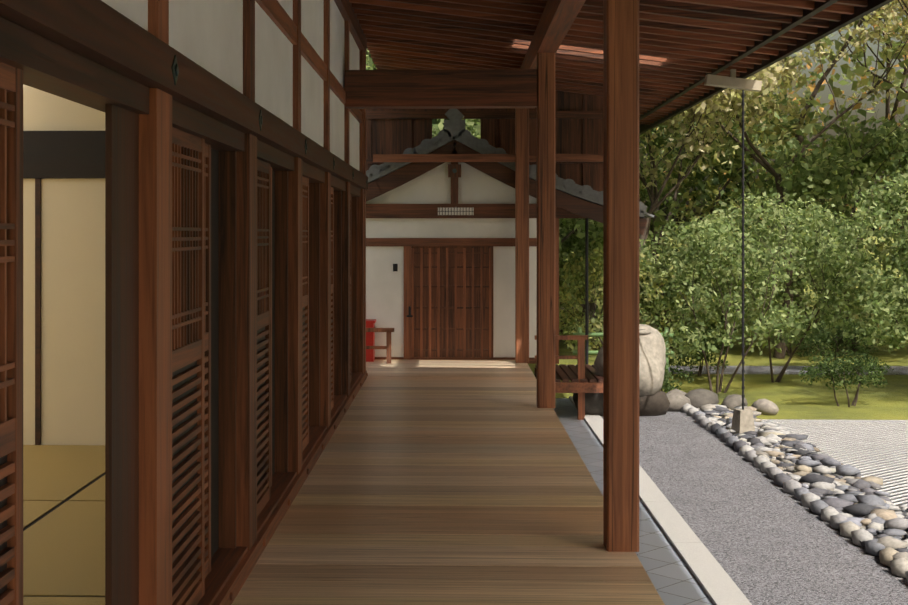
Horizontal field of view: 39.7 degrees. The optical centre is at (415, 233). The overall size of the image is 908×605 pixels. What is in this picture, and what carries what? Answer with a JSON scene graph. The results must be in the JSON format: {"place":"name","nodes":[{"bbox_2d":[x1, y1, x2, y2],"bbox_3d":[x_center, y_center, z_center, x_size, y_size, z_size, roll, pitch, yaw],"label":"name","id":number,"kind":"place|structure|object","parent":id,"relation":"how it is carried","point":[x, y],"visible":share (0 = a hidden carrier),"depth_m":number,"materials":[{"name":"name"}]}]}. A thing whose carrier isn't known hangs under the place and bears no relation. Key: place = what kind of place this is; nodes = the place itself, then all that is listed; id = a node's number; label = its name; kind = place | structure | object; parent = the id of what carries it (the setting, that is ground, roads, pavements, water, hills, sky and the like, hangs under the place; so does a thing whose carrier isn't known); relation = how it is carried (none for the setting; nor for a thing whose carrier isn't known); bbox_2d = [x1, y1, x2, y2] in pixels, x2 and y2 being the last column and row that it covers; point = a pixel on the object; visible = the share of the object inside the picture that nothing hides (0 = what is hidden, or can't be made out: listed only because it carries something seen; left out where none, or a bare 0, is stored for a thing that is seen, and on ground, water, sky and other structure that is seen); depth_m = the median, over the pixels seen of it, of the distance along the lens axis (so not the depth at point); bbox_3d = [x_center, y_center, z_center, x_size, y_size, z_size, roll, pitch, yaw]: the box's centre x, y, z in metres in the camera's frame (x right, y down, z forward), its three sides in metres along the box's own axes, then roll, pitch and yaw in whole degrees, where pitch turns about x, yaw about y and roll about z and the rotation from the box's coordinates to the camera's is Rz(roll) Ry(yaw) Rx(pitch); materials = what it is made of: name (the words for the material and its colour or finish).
{"place":"outdoors","nodes":[
{"label":"outdoors","id":0,"kind":"place"},
{"bbox_2d":[23,445,104,604],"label":"tatami mat","id":1,"kind":"object","parent":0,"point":[64,549],"visible":0.29,"depth_m":6.92,"materials":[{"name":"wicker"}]},
{"bbox_2d":[23,473,104,596],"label":"tatami borders","id":2,"kind":"object","parent":1,"relation":"on","point":[58,505],"depth_m":7.24,"materials":[{"name":"black fabric"}]},
{"bbox_2d":[442,4,907,235],"label":"sky","id":3,"kind":"structure","parent":0,"point":[824,94],"materials":[{"name":"grey"}]},
{"bbox_2d":[528,236,907,419],"bbox_3d":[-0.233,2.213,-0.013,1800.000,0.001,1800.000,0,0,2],"label":"ground moss","id":4,"kind":"object","parent":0,"point":[791,396],"depth_m":18.41,"materials":[{"name":"green plant"}]},
{"bbox_2d":[366,50,443,137],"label":"garden tree","id":5,"kind":"object","parent":4,"relation":"on","point":[371,66],"visible":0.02,"depth_m":23.50,"materials":[{"name":"green plant"}]},
{"bbox_2d":[366,144,536,356],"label":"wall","id":6,"kind":"structure","parent":4,"relation":"on","point":[384,295],"depth_m":16.57,"materials":[{"name":"white paint"}]},
{"bbox_2d":[366,111,647,363],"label":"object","id":7,"kind":"structure","parent":6,"relation":"attached to","point":[568,205],"depth_m":16.52,"materials":[{"name":"brown wood"}]},
{"bbox_2d":[438,208,473,214],"bbox_3d":[0.522,-0.287,16.509,0.470,0.100,0.006,0,0,2],"label":"vent grille","id":8,"kind":"object","parent":7,"relation":"attached to","point":[464,209],"visible":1,"depth_m":16.50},
{"bbox_2d":[438,208,473,214],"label":"vent bars","id":9,"kind":"object","parent":8,"relation":"attached to","point":[445,211],"visible":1,"depth_m":16.50,"materials":[{"name":"brown wood"}]},
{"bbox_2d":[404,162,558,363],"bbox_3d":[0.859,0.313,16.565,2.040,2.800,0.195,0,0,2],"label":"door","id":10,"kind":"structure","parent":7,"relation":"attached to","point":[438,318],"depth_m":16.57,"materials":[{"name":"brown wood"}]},
{"bbox_2d":[393,264,412,316],"bbox_3d":[-0.172,0.753,16.561,0.266,0.700,0.039,0,0,11],"label":"hardware piece","id":11,"kind":"object","parent":10,"relation":"attached to","point":[395,267],"visible":0.91,"depth_m":16.57,"materials":[{"name":"grey metal"}]},
{"bbox_2d":[366,90,602,191],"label":"boarded wall","id":12,"kind":"structure","parent":7,"relation":"on","point":[400,136],"depth_m":16.88,"materials":[{"name":"brown wood"}]},
{"bbox_2d":[366,109,654,217],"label":"gable roof tiles","id":13,"kind":"object","parent":7,"relation":"on","point":[454,129],"visible":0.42,"depth_m":16.36,"materials":[{"name":"grey tile"}]},
{"bbox_2d":[369,54,656,157],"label":"tree","id":14,"kind":"object","parent":4,"relation":"on","point":[642,142],"depth_m":38.80,"materials":[{"name":"green plant"}]},
{"bbox_2d":[465,119,659,283],"bbox_3d":[1.937,-0.458,23.494,4.953,5.372,4.868,0,0,2],"label":"garden tree","id":15,"kind":"object","parent":4,"relation":"on","point":[580,224],"depth_m":23.10,"materials":[{"name":"green plant"}]},
{"bbox_2d":[559,242,570,317],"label":"hedge shrub","id":16,"kind":"object","parent":4,"relation":"on","point":[564,254],"depth_m":22.53,"materials":[{"name":"green plant"}]},
{"bbox_2d":[585,218,587,363],"bbox_3d":[2.326,0.938,17.119,0.041,2.550,0.041,0,0,-21],"label":"chain","id":17,"kind":"object","parent":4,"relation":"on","point":[586,288],"visible":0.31,"depth_m":17.10,"materials":[{"name":"grey metal"}]},
{"bbox_2d":[461,119,719,332],"bbox_3d":[3.420,-1.403,27.107,6.718,7.257,6.527,0,0,2],"label":"garden tree","id":18,"kind":"object","parent":4,"relation":"on","point":[647,204],"depth_m":26.34,"materials":[{"name":"green plant"}]},
{"bbox_2d":[559,218,681,344],"bbox_3d":[3.463,0.750,24.770,3.616,2.942,2.741,0,0,2],"label":"hedge shrub","id":19,"kind":"object","parent":4,"relation":"on","point":[572,243],"depth_m":24.27,"materials":[{"name":"green plant"}]},
{"bbox_2d":[573,327,673,391],"bbox_3d":[2.888,1.763,17.523,1.400,0.900,0.100,0,0,2],"label":"bamboo fence","id":20,"kind":"object","parent":4,"relation":"on","point":[666,329],"visible":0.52,"depth_m":17.50,"materials":[{"name":"brown wood"}]},
{"bbox_2d":[559,241,691,355],"bbox_3d":[2.967,1.158,18.899,2.411,2.130,2.395,0,0,2],"label":"low shrub","id":21,"kind":"object","parent":4,"relation":"on","point":[578,271],"depth_m":18.99,"materials":[{"name":"green plant"}]},
{"bbox_2d":[432,79,821,323],"bbox_3d":[3.920,-4.456,30.959,12.210,13.410,13.307,0,0,2],"label":"tree","id":22,"kind":"object","parent":4,"relation":"on","point":[699,175],"depth_m":28.85,"materials":[{"name":"green plant"}]},
{"bbox_2d":[594,324,669,415],"bbox_3d":[2.615,1.717,15.312,0.914,1.204,0.807,0,0,2],"label":"stone water basin","id":23,"kind":"object","parent":4,"relation":"on","point":[653,400],"visible":0.54,"depth_m":15.10,"materials":[{"name":"grey stone"}]},
{"bbox_2d":[553,398,712,604],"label":"paved strip","id":24,"kind":"object","parent":4,"relation":"on","point":[672,578],"visible":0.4,"depth_m":8.87,"materials":[{"name":"stone"}]},
{"bbox_2d":[535,335,587,419],"bbox_3d":[1.726,1.713,14.936,0.630,1.000,0.080,0,0,2],"label":"deck railing","id":25,"kind":"object","parent":24,"relation":"on","point":[580,356],"visible":0.91,"depth_m":14.89,"materials":[{"name":"brown wood"}]},
{"bbox_2d":[534,364,602,392],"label":"slatted deck","id":26,"kind":"structure","parent":24,"relation":"on","point":[565,374],"depth_m":14.83,"materials":[{"name":"brown wood"}]},
{"bbox_3d":[0.198,1.962,7.778,2.040,0.503,17.600,0,0,2],"label":"veranda underframe","id":27,"kind":"object","parent":24,"relation":"on","visible":0},
{"bbox_2d":[231,359,664,604],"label":"veranda floor boards","id":28,"kind":"object","parent":27,"relation":"on","point":[449,482],"visible":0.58,"depth_m":7.54,"materials":[{"name":"brown wood"}]},
{"bbox_2d":[0,0,367,604],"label":"wooden wall frame","id":29,"kind":"structure","parent":28,"relation":"on","point":[97,54],"depth_m":5.06,"materials":[{"name":"brown wood"}]},
{"bbox_2d":[23,84,104,444],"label":"wall","id":30,"kind":"structure","parent":29,"relation":"attached to","point":[72,311],"depth_m":9.56,"materials":[{"name":"beige paint"}]},
{"bbox_2d":[23,131,104,444],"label":"room frames","id":31,"kind":"structure","parent":30,"relation":"attached to","point":[63,154],"depth_m":9.54,"materials":[{"name":"brown wood"}]},
{"bbox_2d":[0,104,304,604],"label":"door backing boards","id":32,"kind":"object","parent":29,"relation":"on","point":[121,356],"depth_m":4.10,"materials":[{"name":"brown wood"}]},
{"bbox_2d":[0,0,367,604],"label":"wall posts and door bars","id":33,"kind":"object","parent":29,"relation":"attached to","point":[171,283],"visible":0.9,"depth_m":6.23,"materials":[{"name":"brown wood"}]},
{"bbox_2d":[101,0,358,170],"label":"wall","id":34,"kind":"structure","parent":29,"relation":"attached to","point":[207,35],"depth_m":7.29,"materials":[{"name":"white paint"}]},
{"bbox_2d":[211,149,274,557],"bbox_3d":[-0.891,0.578,9.321,0.012,1.970,9.660,0,0,2],"label":"dark room lining","id":35,"kind":"object","parent":29,"relation":"attached to","point":[214,351],"visible":0.04,"depth_m":6.17,"materials":[{"name":"brown wood"}]},
{"bbox_2d":[171,55,367,184],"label":"nail covers","id":36,"kind":"object","parent":29,"relation":"attached to","point":[175,70],"visible":0.98,"depth_m":4.42,"materials":[{"name":"brown metal"}]},
{"bbox_2d":[345,69,602,161],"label":"beam","id":37,"kind":"structure","parent":29,"relation":"on","point":[445,89],"depth_m":11.98,"materials":[{"name":"brown wood"}]},
{"bbox_2d":[366,328,393,362],"bbox_3d":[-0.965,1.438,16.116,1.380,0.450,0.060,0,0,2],"label":"bench","id":38,"kind":"object","parent":28,"relation":"on","point":[388,331],"visible":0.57,"depth_m":16.07,"materials":[{"name":"brown wood"}]},
{"bbox_2d":[515,108,528,362],"bbox_3d":[1.368,-0.027,16.197,0.170,3.380,0.170,0,0,2],"label":"veranda post","id":39,"kind":"object","parent":28,"relation":"on","point":[522,236],"visible":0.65,"depth_m":16.11,"materials":[{"name":"brown wood"}]},
{"bbox_2d":[537,53,554,407],"bbox_3d":[1.245,-0.027,12.049,0.170,3.380,0.170,0,0,2],"label":"veranda post","id":40,"kind":"object","parent":28,"relation":"on","point":[545,230],"visible":1,"depth_m":11.96,"materials":[{"name":"brown wood"}]},
{"bbox_2d":[520,0,585,68],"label":"eave beam","id":41,"kind":"structure","parent":40,"relation":"on","point":[557,19],"depth_m":10.82,"materials":[{"name":"brown wood"}]},
{"bbox_2d":[349,0,867,124],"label":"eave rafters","id":42,"kind":"object","parent":41,"relation":"on","point":[683,44],"visible":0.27,"depth_m":12.56,"materials":[{"name":"brown wood"}]},
{"bbox_2d":[639,0,893,133],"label":"eave fascia","id":43,"kind":"structure","parent":42,"relation":"attached to","point":[859,13],"depth_m":11.45,"materials":[{"name":"brown wood"}]},
{"bbox_2d":[603,0,638,551],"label":"veranda post","id":44,"kind":"object","parent":28,"relation":"on","point":[620,275],"visible":1,"depth_m":6.57,"materials":[{"name":"brown wood"}]},
{"bbox_2d":[569,396,751,604],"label":"granite curb","id":45,"kind":"structure","parent":4,"relation":"on","point":[717,584],"depth_m":8.84,"materials":[{"name":"grey stone"}]},
{"bbox_2d":[573,381,602,415],"bbox_3d":[2.137,1.997,15.272,0.468,0.520,0.435,0,0,2],"label":"stone","id":46,"kind":"object","parent":45,"relation":"on","point":[593,403],"visible":0.23,"depth_m":15.08,"materials":[{"name":"stone"}]},
{"bbox_2d":[596,241,750,341],"bbox_3d":[5.007,1.138,24.868,3.488,2.166,3.056,0,0,2],"label":"hedge shrub","id":47,"kind":"object","parent":4,"relation":"on","point":[684,307],"depth_m":24.53,"materials":[{"name":"green plant"}]},
{"bbox_2d":[559,91,803,347],"bbox_3d":[4.933,-1.006,24.289,5.592,6.471,5.582,0,0,2],"label":"garden tree","id":48,"kind":"object","parent":4,"relation":"on","point":[729,149],"depth_m":24.09,"materials":[{"name":"green plant"}]},
{"bbox_2d":[669,324,732,375],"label":"clipped shrub","id":49,"kind":"object","parent":4,"relation":"on","point":[692,357],"depth_m":19.33,"materials":[{"name":"green plant"}]},
{"bbox_2d":[570,84,871,334],"bbox_3d":[6.414,-0.664,26.590,6.550,5.761,6.400,0,0,2],"label":"garden tree","id":50,"kind":"object","parent":4,"relation":"on","point":[793,117],"depth_m":25.49,"materials":[{"name":"green plant"}]},
{"bbox_2d":[666,388,778,414],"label":"border rocks","id":51,"kind":"object","parent":4,"relation":"on","point":[679,399],"visible":0.56,"depth_m":15.57,"materials":[{"name":"stone"}]},
{"bbox_2d":[639,210,812,392],"bbox_3d":[4.064,0.942,17.412,2.786,2.559,2.591,0,0,2],"label":"shrub","id":52,"kind":"object","parent":4,"relation":"on","point":[708,234],"depth_m":17.21,"materials":[{"name":"green plant"}]},
{"bbox_2d":[639,49,822,251],"bbox_3d":[4.279,-0.873,21.366,5.016,6.187,5.530,0,0,2],"label":"tree","id":53,"kind":"object","parent":4,"relation":"on","point":[728,96],"depth_m":20.79,"materials":[{"name":"green plant"}]},
{"bbox_2d":[650,61,825,215],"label":"tree","id":54,"kind":"object","parent":4,"relation":"on","point":[818,76],"visible":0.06,"depth_m":43.78,"materials":[{"name":"green plant"}]},
{"bbox_2d":[639,22,853,287],"bbox_3d":[6.251,-7.372,35.469,14.308,19.219,13.844,0,0,2],"label":"tree","id":55,"kind":"object","parent":4,"relation":"on","point":[824,57],"depth_m":37.93,"materials":[{"name":"green plant"}]},
{"bbox_2d":[601,411,907,604],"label":"gravel strip","id":56,"kind":"object","parent":4,"relation":"on","point":[763,538],"depth_m":9.39,"materials":[{"name":"grey gravel"}]},
{"bbox_2d":[659,363,693,392],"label":"clipped shrub","id":57,"kind":"object","parent":56,"relation":"on","point":[668,385],"depth_m":16.62,"materials":[{"name":"green plant"}]},
{"bbox_2d":[681,403,907,582],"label":"river stones","id":58,"kind":"object","parent":56,"relation":"on","point":[856,508],"visible":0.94,"depth_m":10.67,"materials":[{"name":"stone"}]},
{"bbox_2d":[731,90,754,433],"bbox_3d":[3.532,0.258,13.582,0.200,3.910,0.200,0,0,-15],"label":"rain chain","id":59,"kind":"object","parent":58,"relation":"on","point":[743,253],"depth_m":13.57,"materials":[{"name":"black metal"}]},
{"bbox_2d":[643,11,907,324],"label":"tree","id":60,"kind":"object","parent":4,"relation":"on","point":[808,128],"depth_m":27.09,"materials":[{"name":"green plant"}]},
{"bbox_2d":[674,188,892,382],"bbox_3d":[5.404,0.783,18.600,2.989,2.877,2.930,0,0,2],"label":"shrub","id":61,"kind":"object","parent":4,"relation":"on","point":[808,220],"depth_m":18.04,"materials":[{"name":"green plant"}]},
{"bbox_2d":[662,2,907,306],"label":"tree","id":62,"kind":"object","parent":4,"relation":"on","point":[869,59],"depth_m":38.09,"materials":[{"name":"green plant"}]},
{"bbox_2d":[699,254,877,355],"bbox_3d":[6.765,1.276,23.010,3.251,1.892,2.834,0,0,2],"label":"hedge shrub","id":63,"kind":"object","parent":4,"relation":"on","point":[797,281],"depth_m":22.48,"materials":[{"name":"green plant"}]},
{"bbox_2d":[692,0,907,358],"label":"tree","id":64,"kind":"object","parent":4,"relation":"on","point":[871,35],"depth_m":22.58,"materials":[{"name":"plant"}]},
{"bbox_2d":[714,98,907,350],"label":"garden tree","id":65,"kind":"object","parent":4,"relation":"on","point":[801,184],"depth_m":22.82,"materials":[{"name":"green plant"}]},
{"bbox_2d":[761,9,880,343],"bbox_3d":[8.451,-3.356,26.327,7.225,11.196,4.529,0,0,41],"label":"tree","id":66,"kind":"object","parent":4,"relation":"on","point":[800,139],"visible":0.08,"depth_m":25.62,"materials":[{"name":"brown plant"}]},
{"bbox_2d":[778,316,884,363],"bbox_3d":[6.810,1.754,20.297,1.746,0.930,1.581,0,0,2],"label":"clipped shrub","id":67,"kind":"object","parent":4,"relation":"on","point":[828,339],"depth_m":20.28,"materials":[{"name":"green plant"}]},
{"bbox_2d":[770,107,907,325],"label":"garden tree","id":68,"kind":"object","parent":4,"relation":"on","point":[903,172],"depth_m":26.46,"materials":[{"name":"green plant"}]},
{"bbox_2d":[798,348,893,406],"bbox_3d":[5.490,1.837,16.123,1.266,0.762,1.282,0,0,2],"label":"shrub","id":69,"kind":"object","parent":4,"relation":"on","point":[832,366],"depth_m":16.04,"materials":[{"name":"green plant"}]},
{"bbox_2d":[798,1,907,252],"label":"tree","id":70,"kind":"object","parent":4,"relation":"on","point":[837,92],"depth_m":29.11,"materials":[{"name":"green plant"}]},
{"bbox_2d":[806,164,907,349],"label":"shrub","id":71,"kind":"object","parent":4,"relation":"on","point":[878,213],"depth_m":17.11,"materials":[{"name":"green plant"}]},
{"bbox_2d":[853,228,907,347],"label":"hedge shrub","id":72,"kind":"object","parent":4,"relation":"on","point":[882,256],"visible":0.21,"depth_m":22.10,"materials":[{"name":"green plant"}]},
{"bbox_2d":[858,272,907,352],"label":"low shrub","id":73,"kind":"object","parent":4,"relation":"on","point":[902,302],"depth_m":19.31,"materials":[{"name":"green plant"}]},
{"bbox_2d":[878,224,907,287],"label":"shrub","id":74,"kind":"object","parent":4,"relation":"on","point":[897,260],"visible":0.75,"depth_m":17.98,"materials":[{"name":"green plant"}]},
{"bbox_2d":[892,203,907,260],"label":"garden tree","id":75,"kind":"object","parent":4,"relation":"on","point":[904,216],"visible":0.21,"depth_m":23.71,"materials":[{"name":"green plant"}]},
{"bbox_2d":[704,69,761,91],"bbox_3d":[3.274,-1.577,12.989,0.568,0.226,0.130,0,0,2],"label":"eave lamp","id":76,"kind":"object","parent":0,"point":[732,81],"visible":1,"depth_m":12.93,"materials":[{"name":"beige wood"}]},
{"bbox_2d":[559,365,907,374],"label":"garden path","id":77,"kind":"structure","parent":0,"point":[900,370],"depth_m":20.21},
{"bbox_2d":[758,419,907,538],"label":"raked gravel","id":78,"kind":"structure","parent":0,"point":[876,448],"depth_m":13.10,"materials":[{"name":"white gravel"}]},
{"bbox_2d":[882,0,907,55],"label":"tree","id":79,"kind":"object","parent":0,"point":[896,2],"depth_m":19.78,"materials":[{"name":"green plant"}]},
{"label":"passage floor","id":80,"kind":"structure","parent":0,"visible":0},
{"bbox_2d":[366,319,375,361],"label":"fire buckets","id":81,"kind":"object","parent":80,"relation":"on","point":[370,341],"visible":0.29,"depth_m":16.29,"materials":[{"name":"red paint"}]}
]}

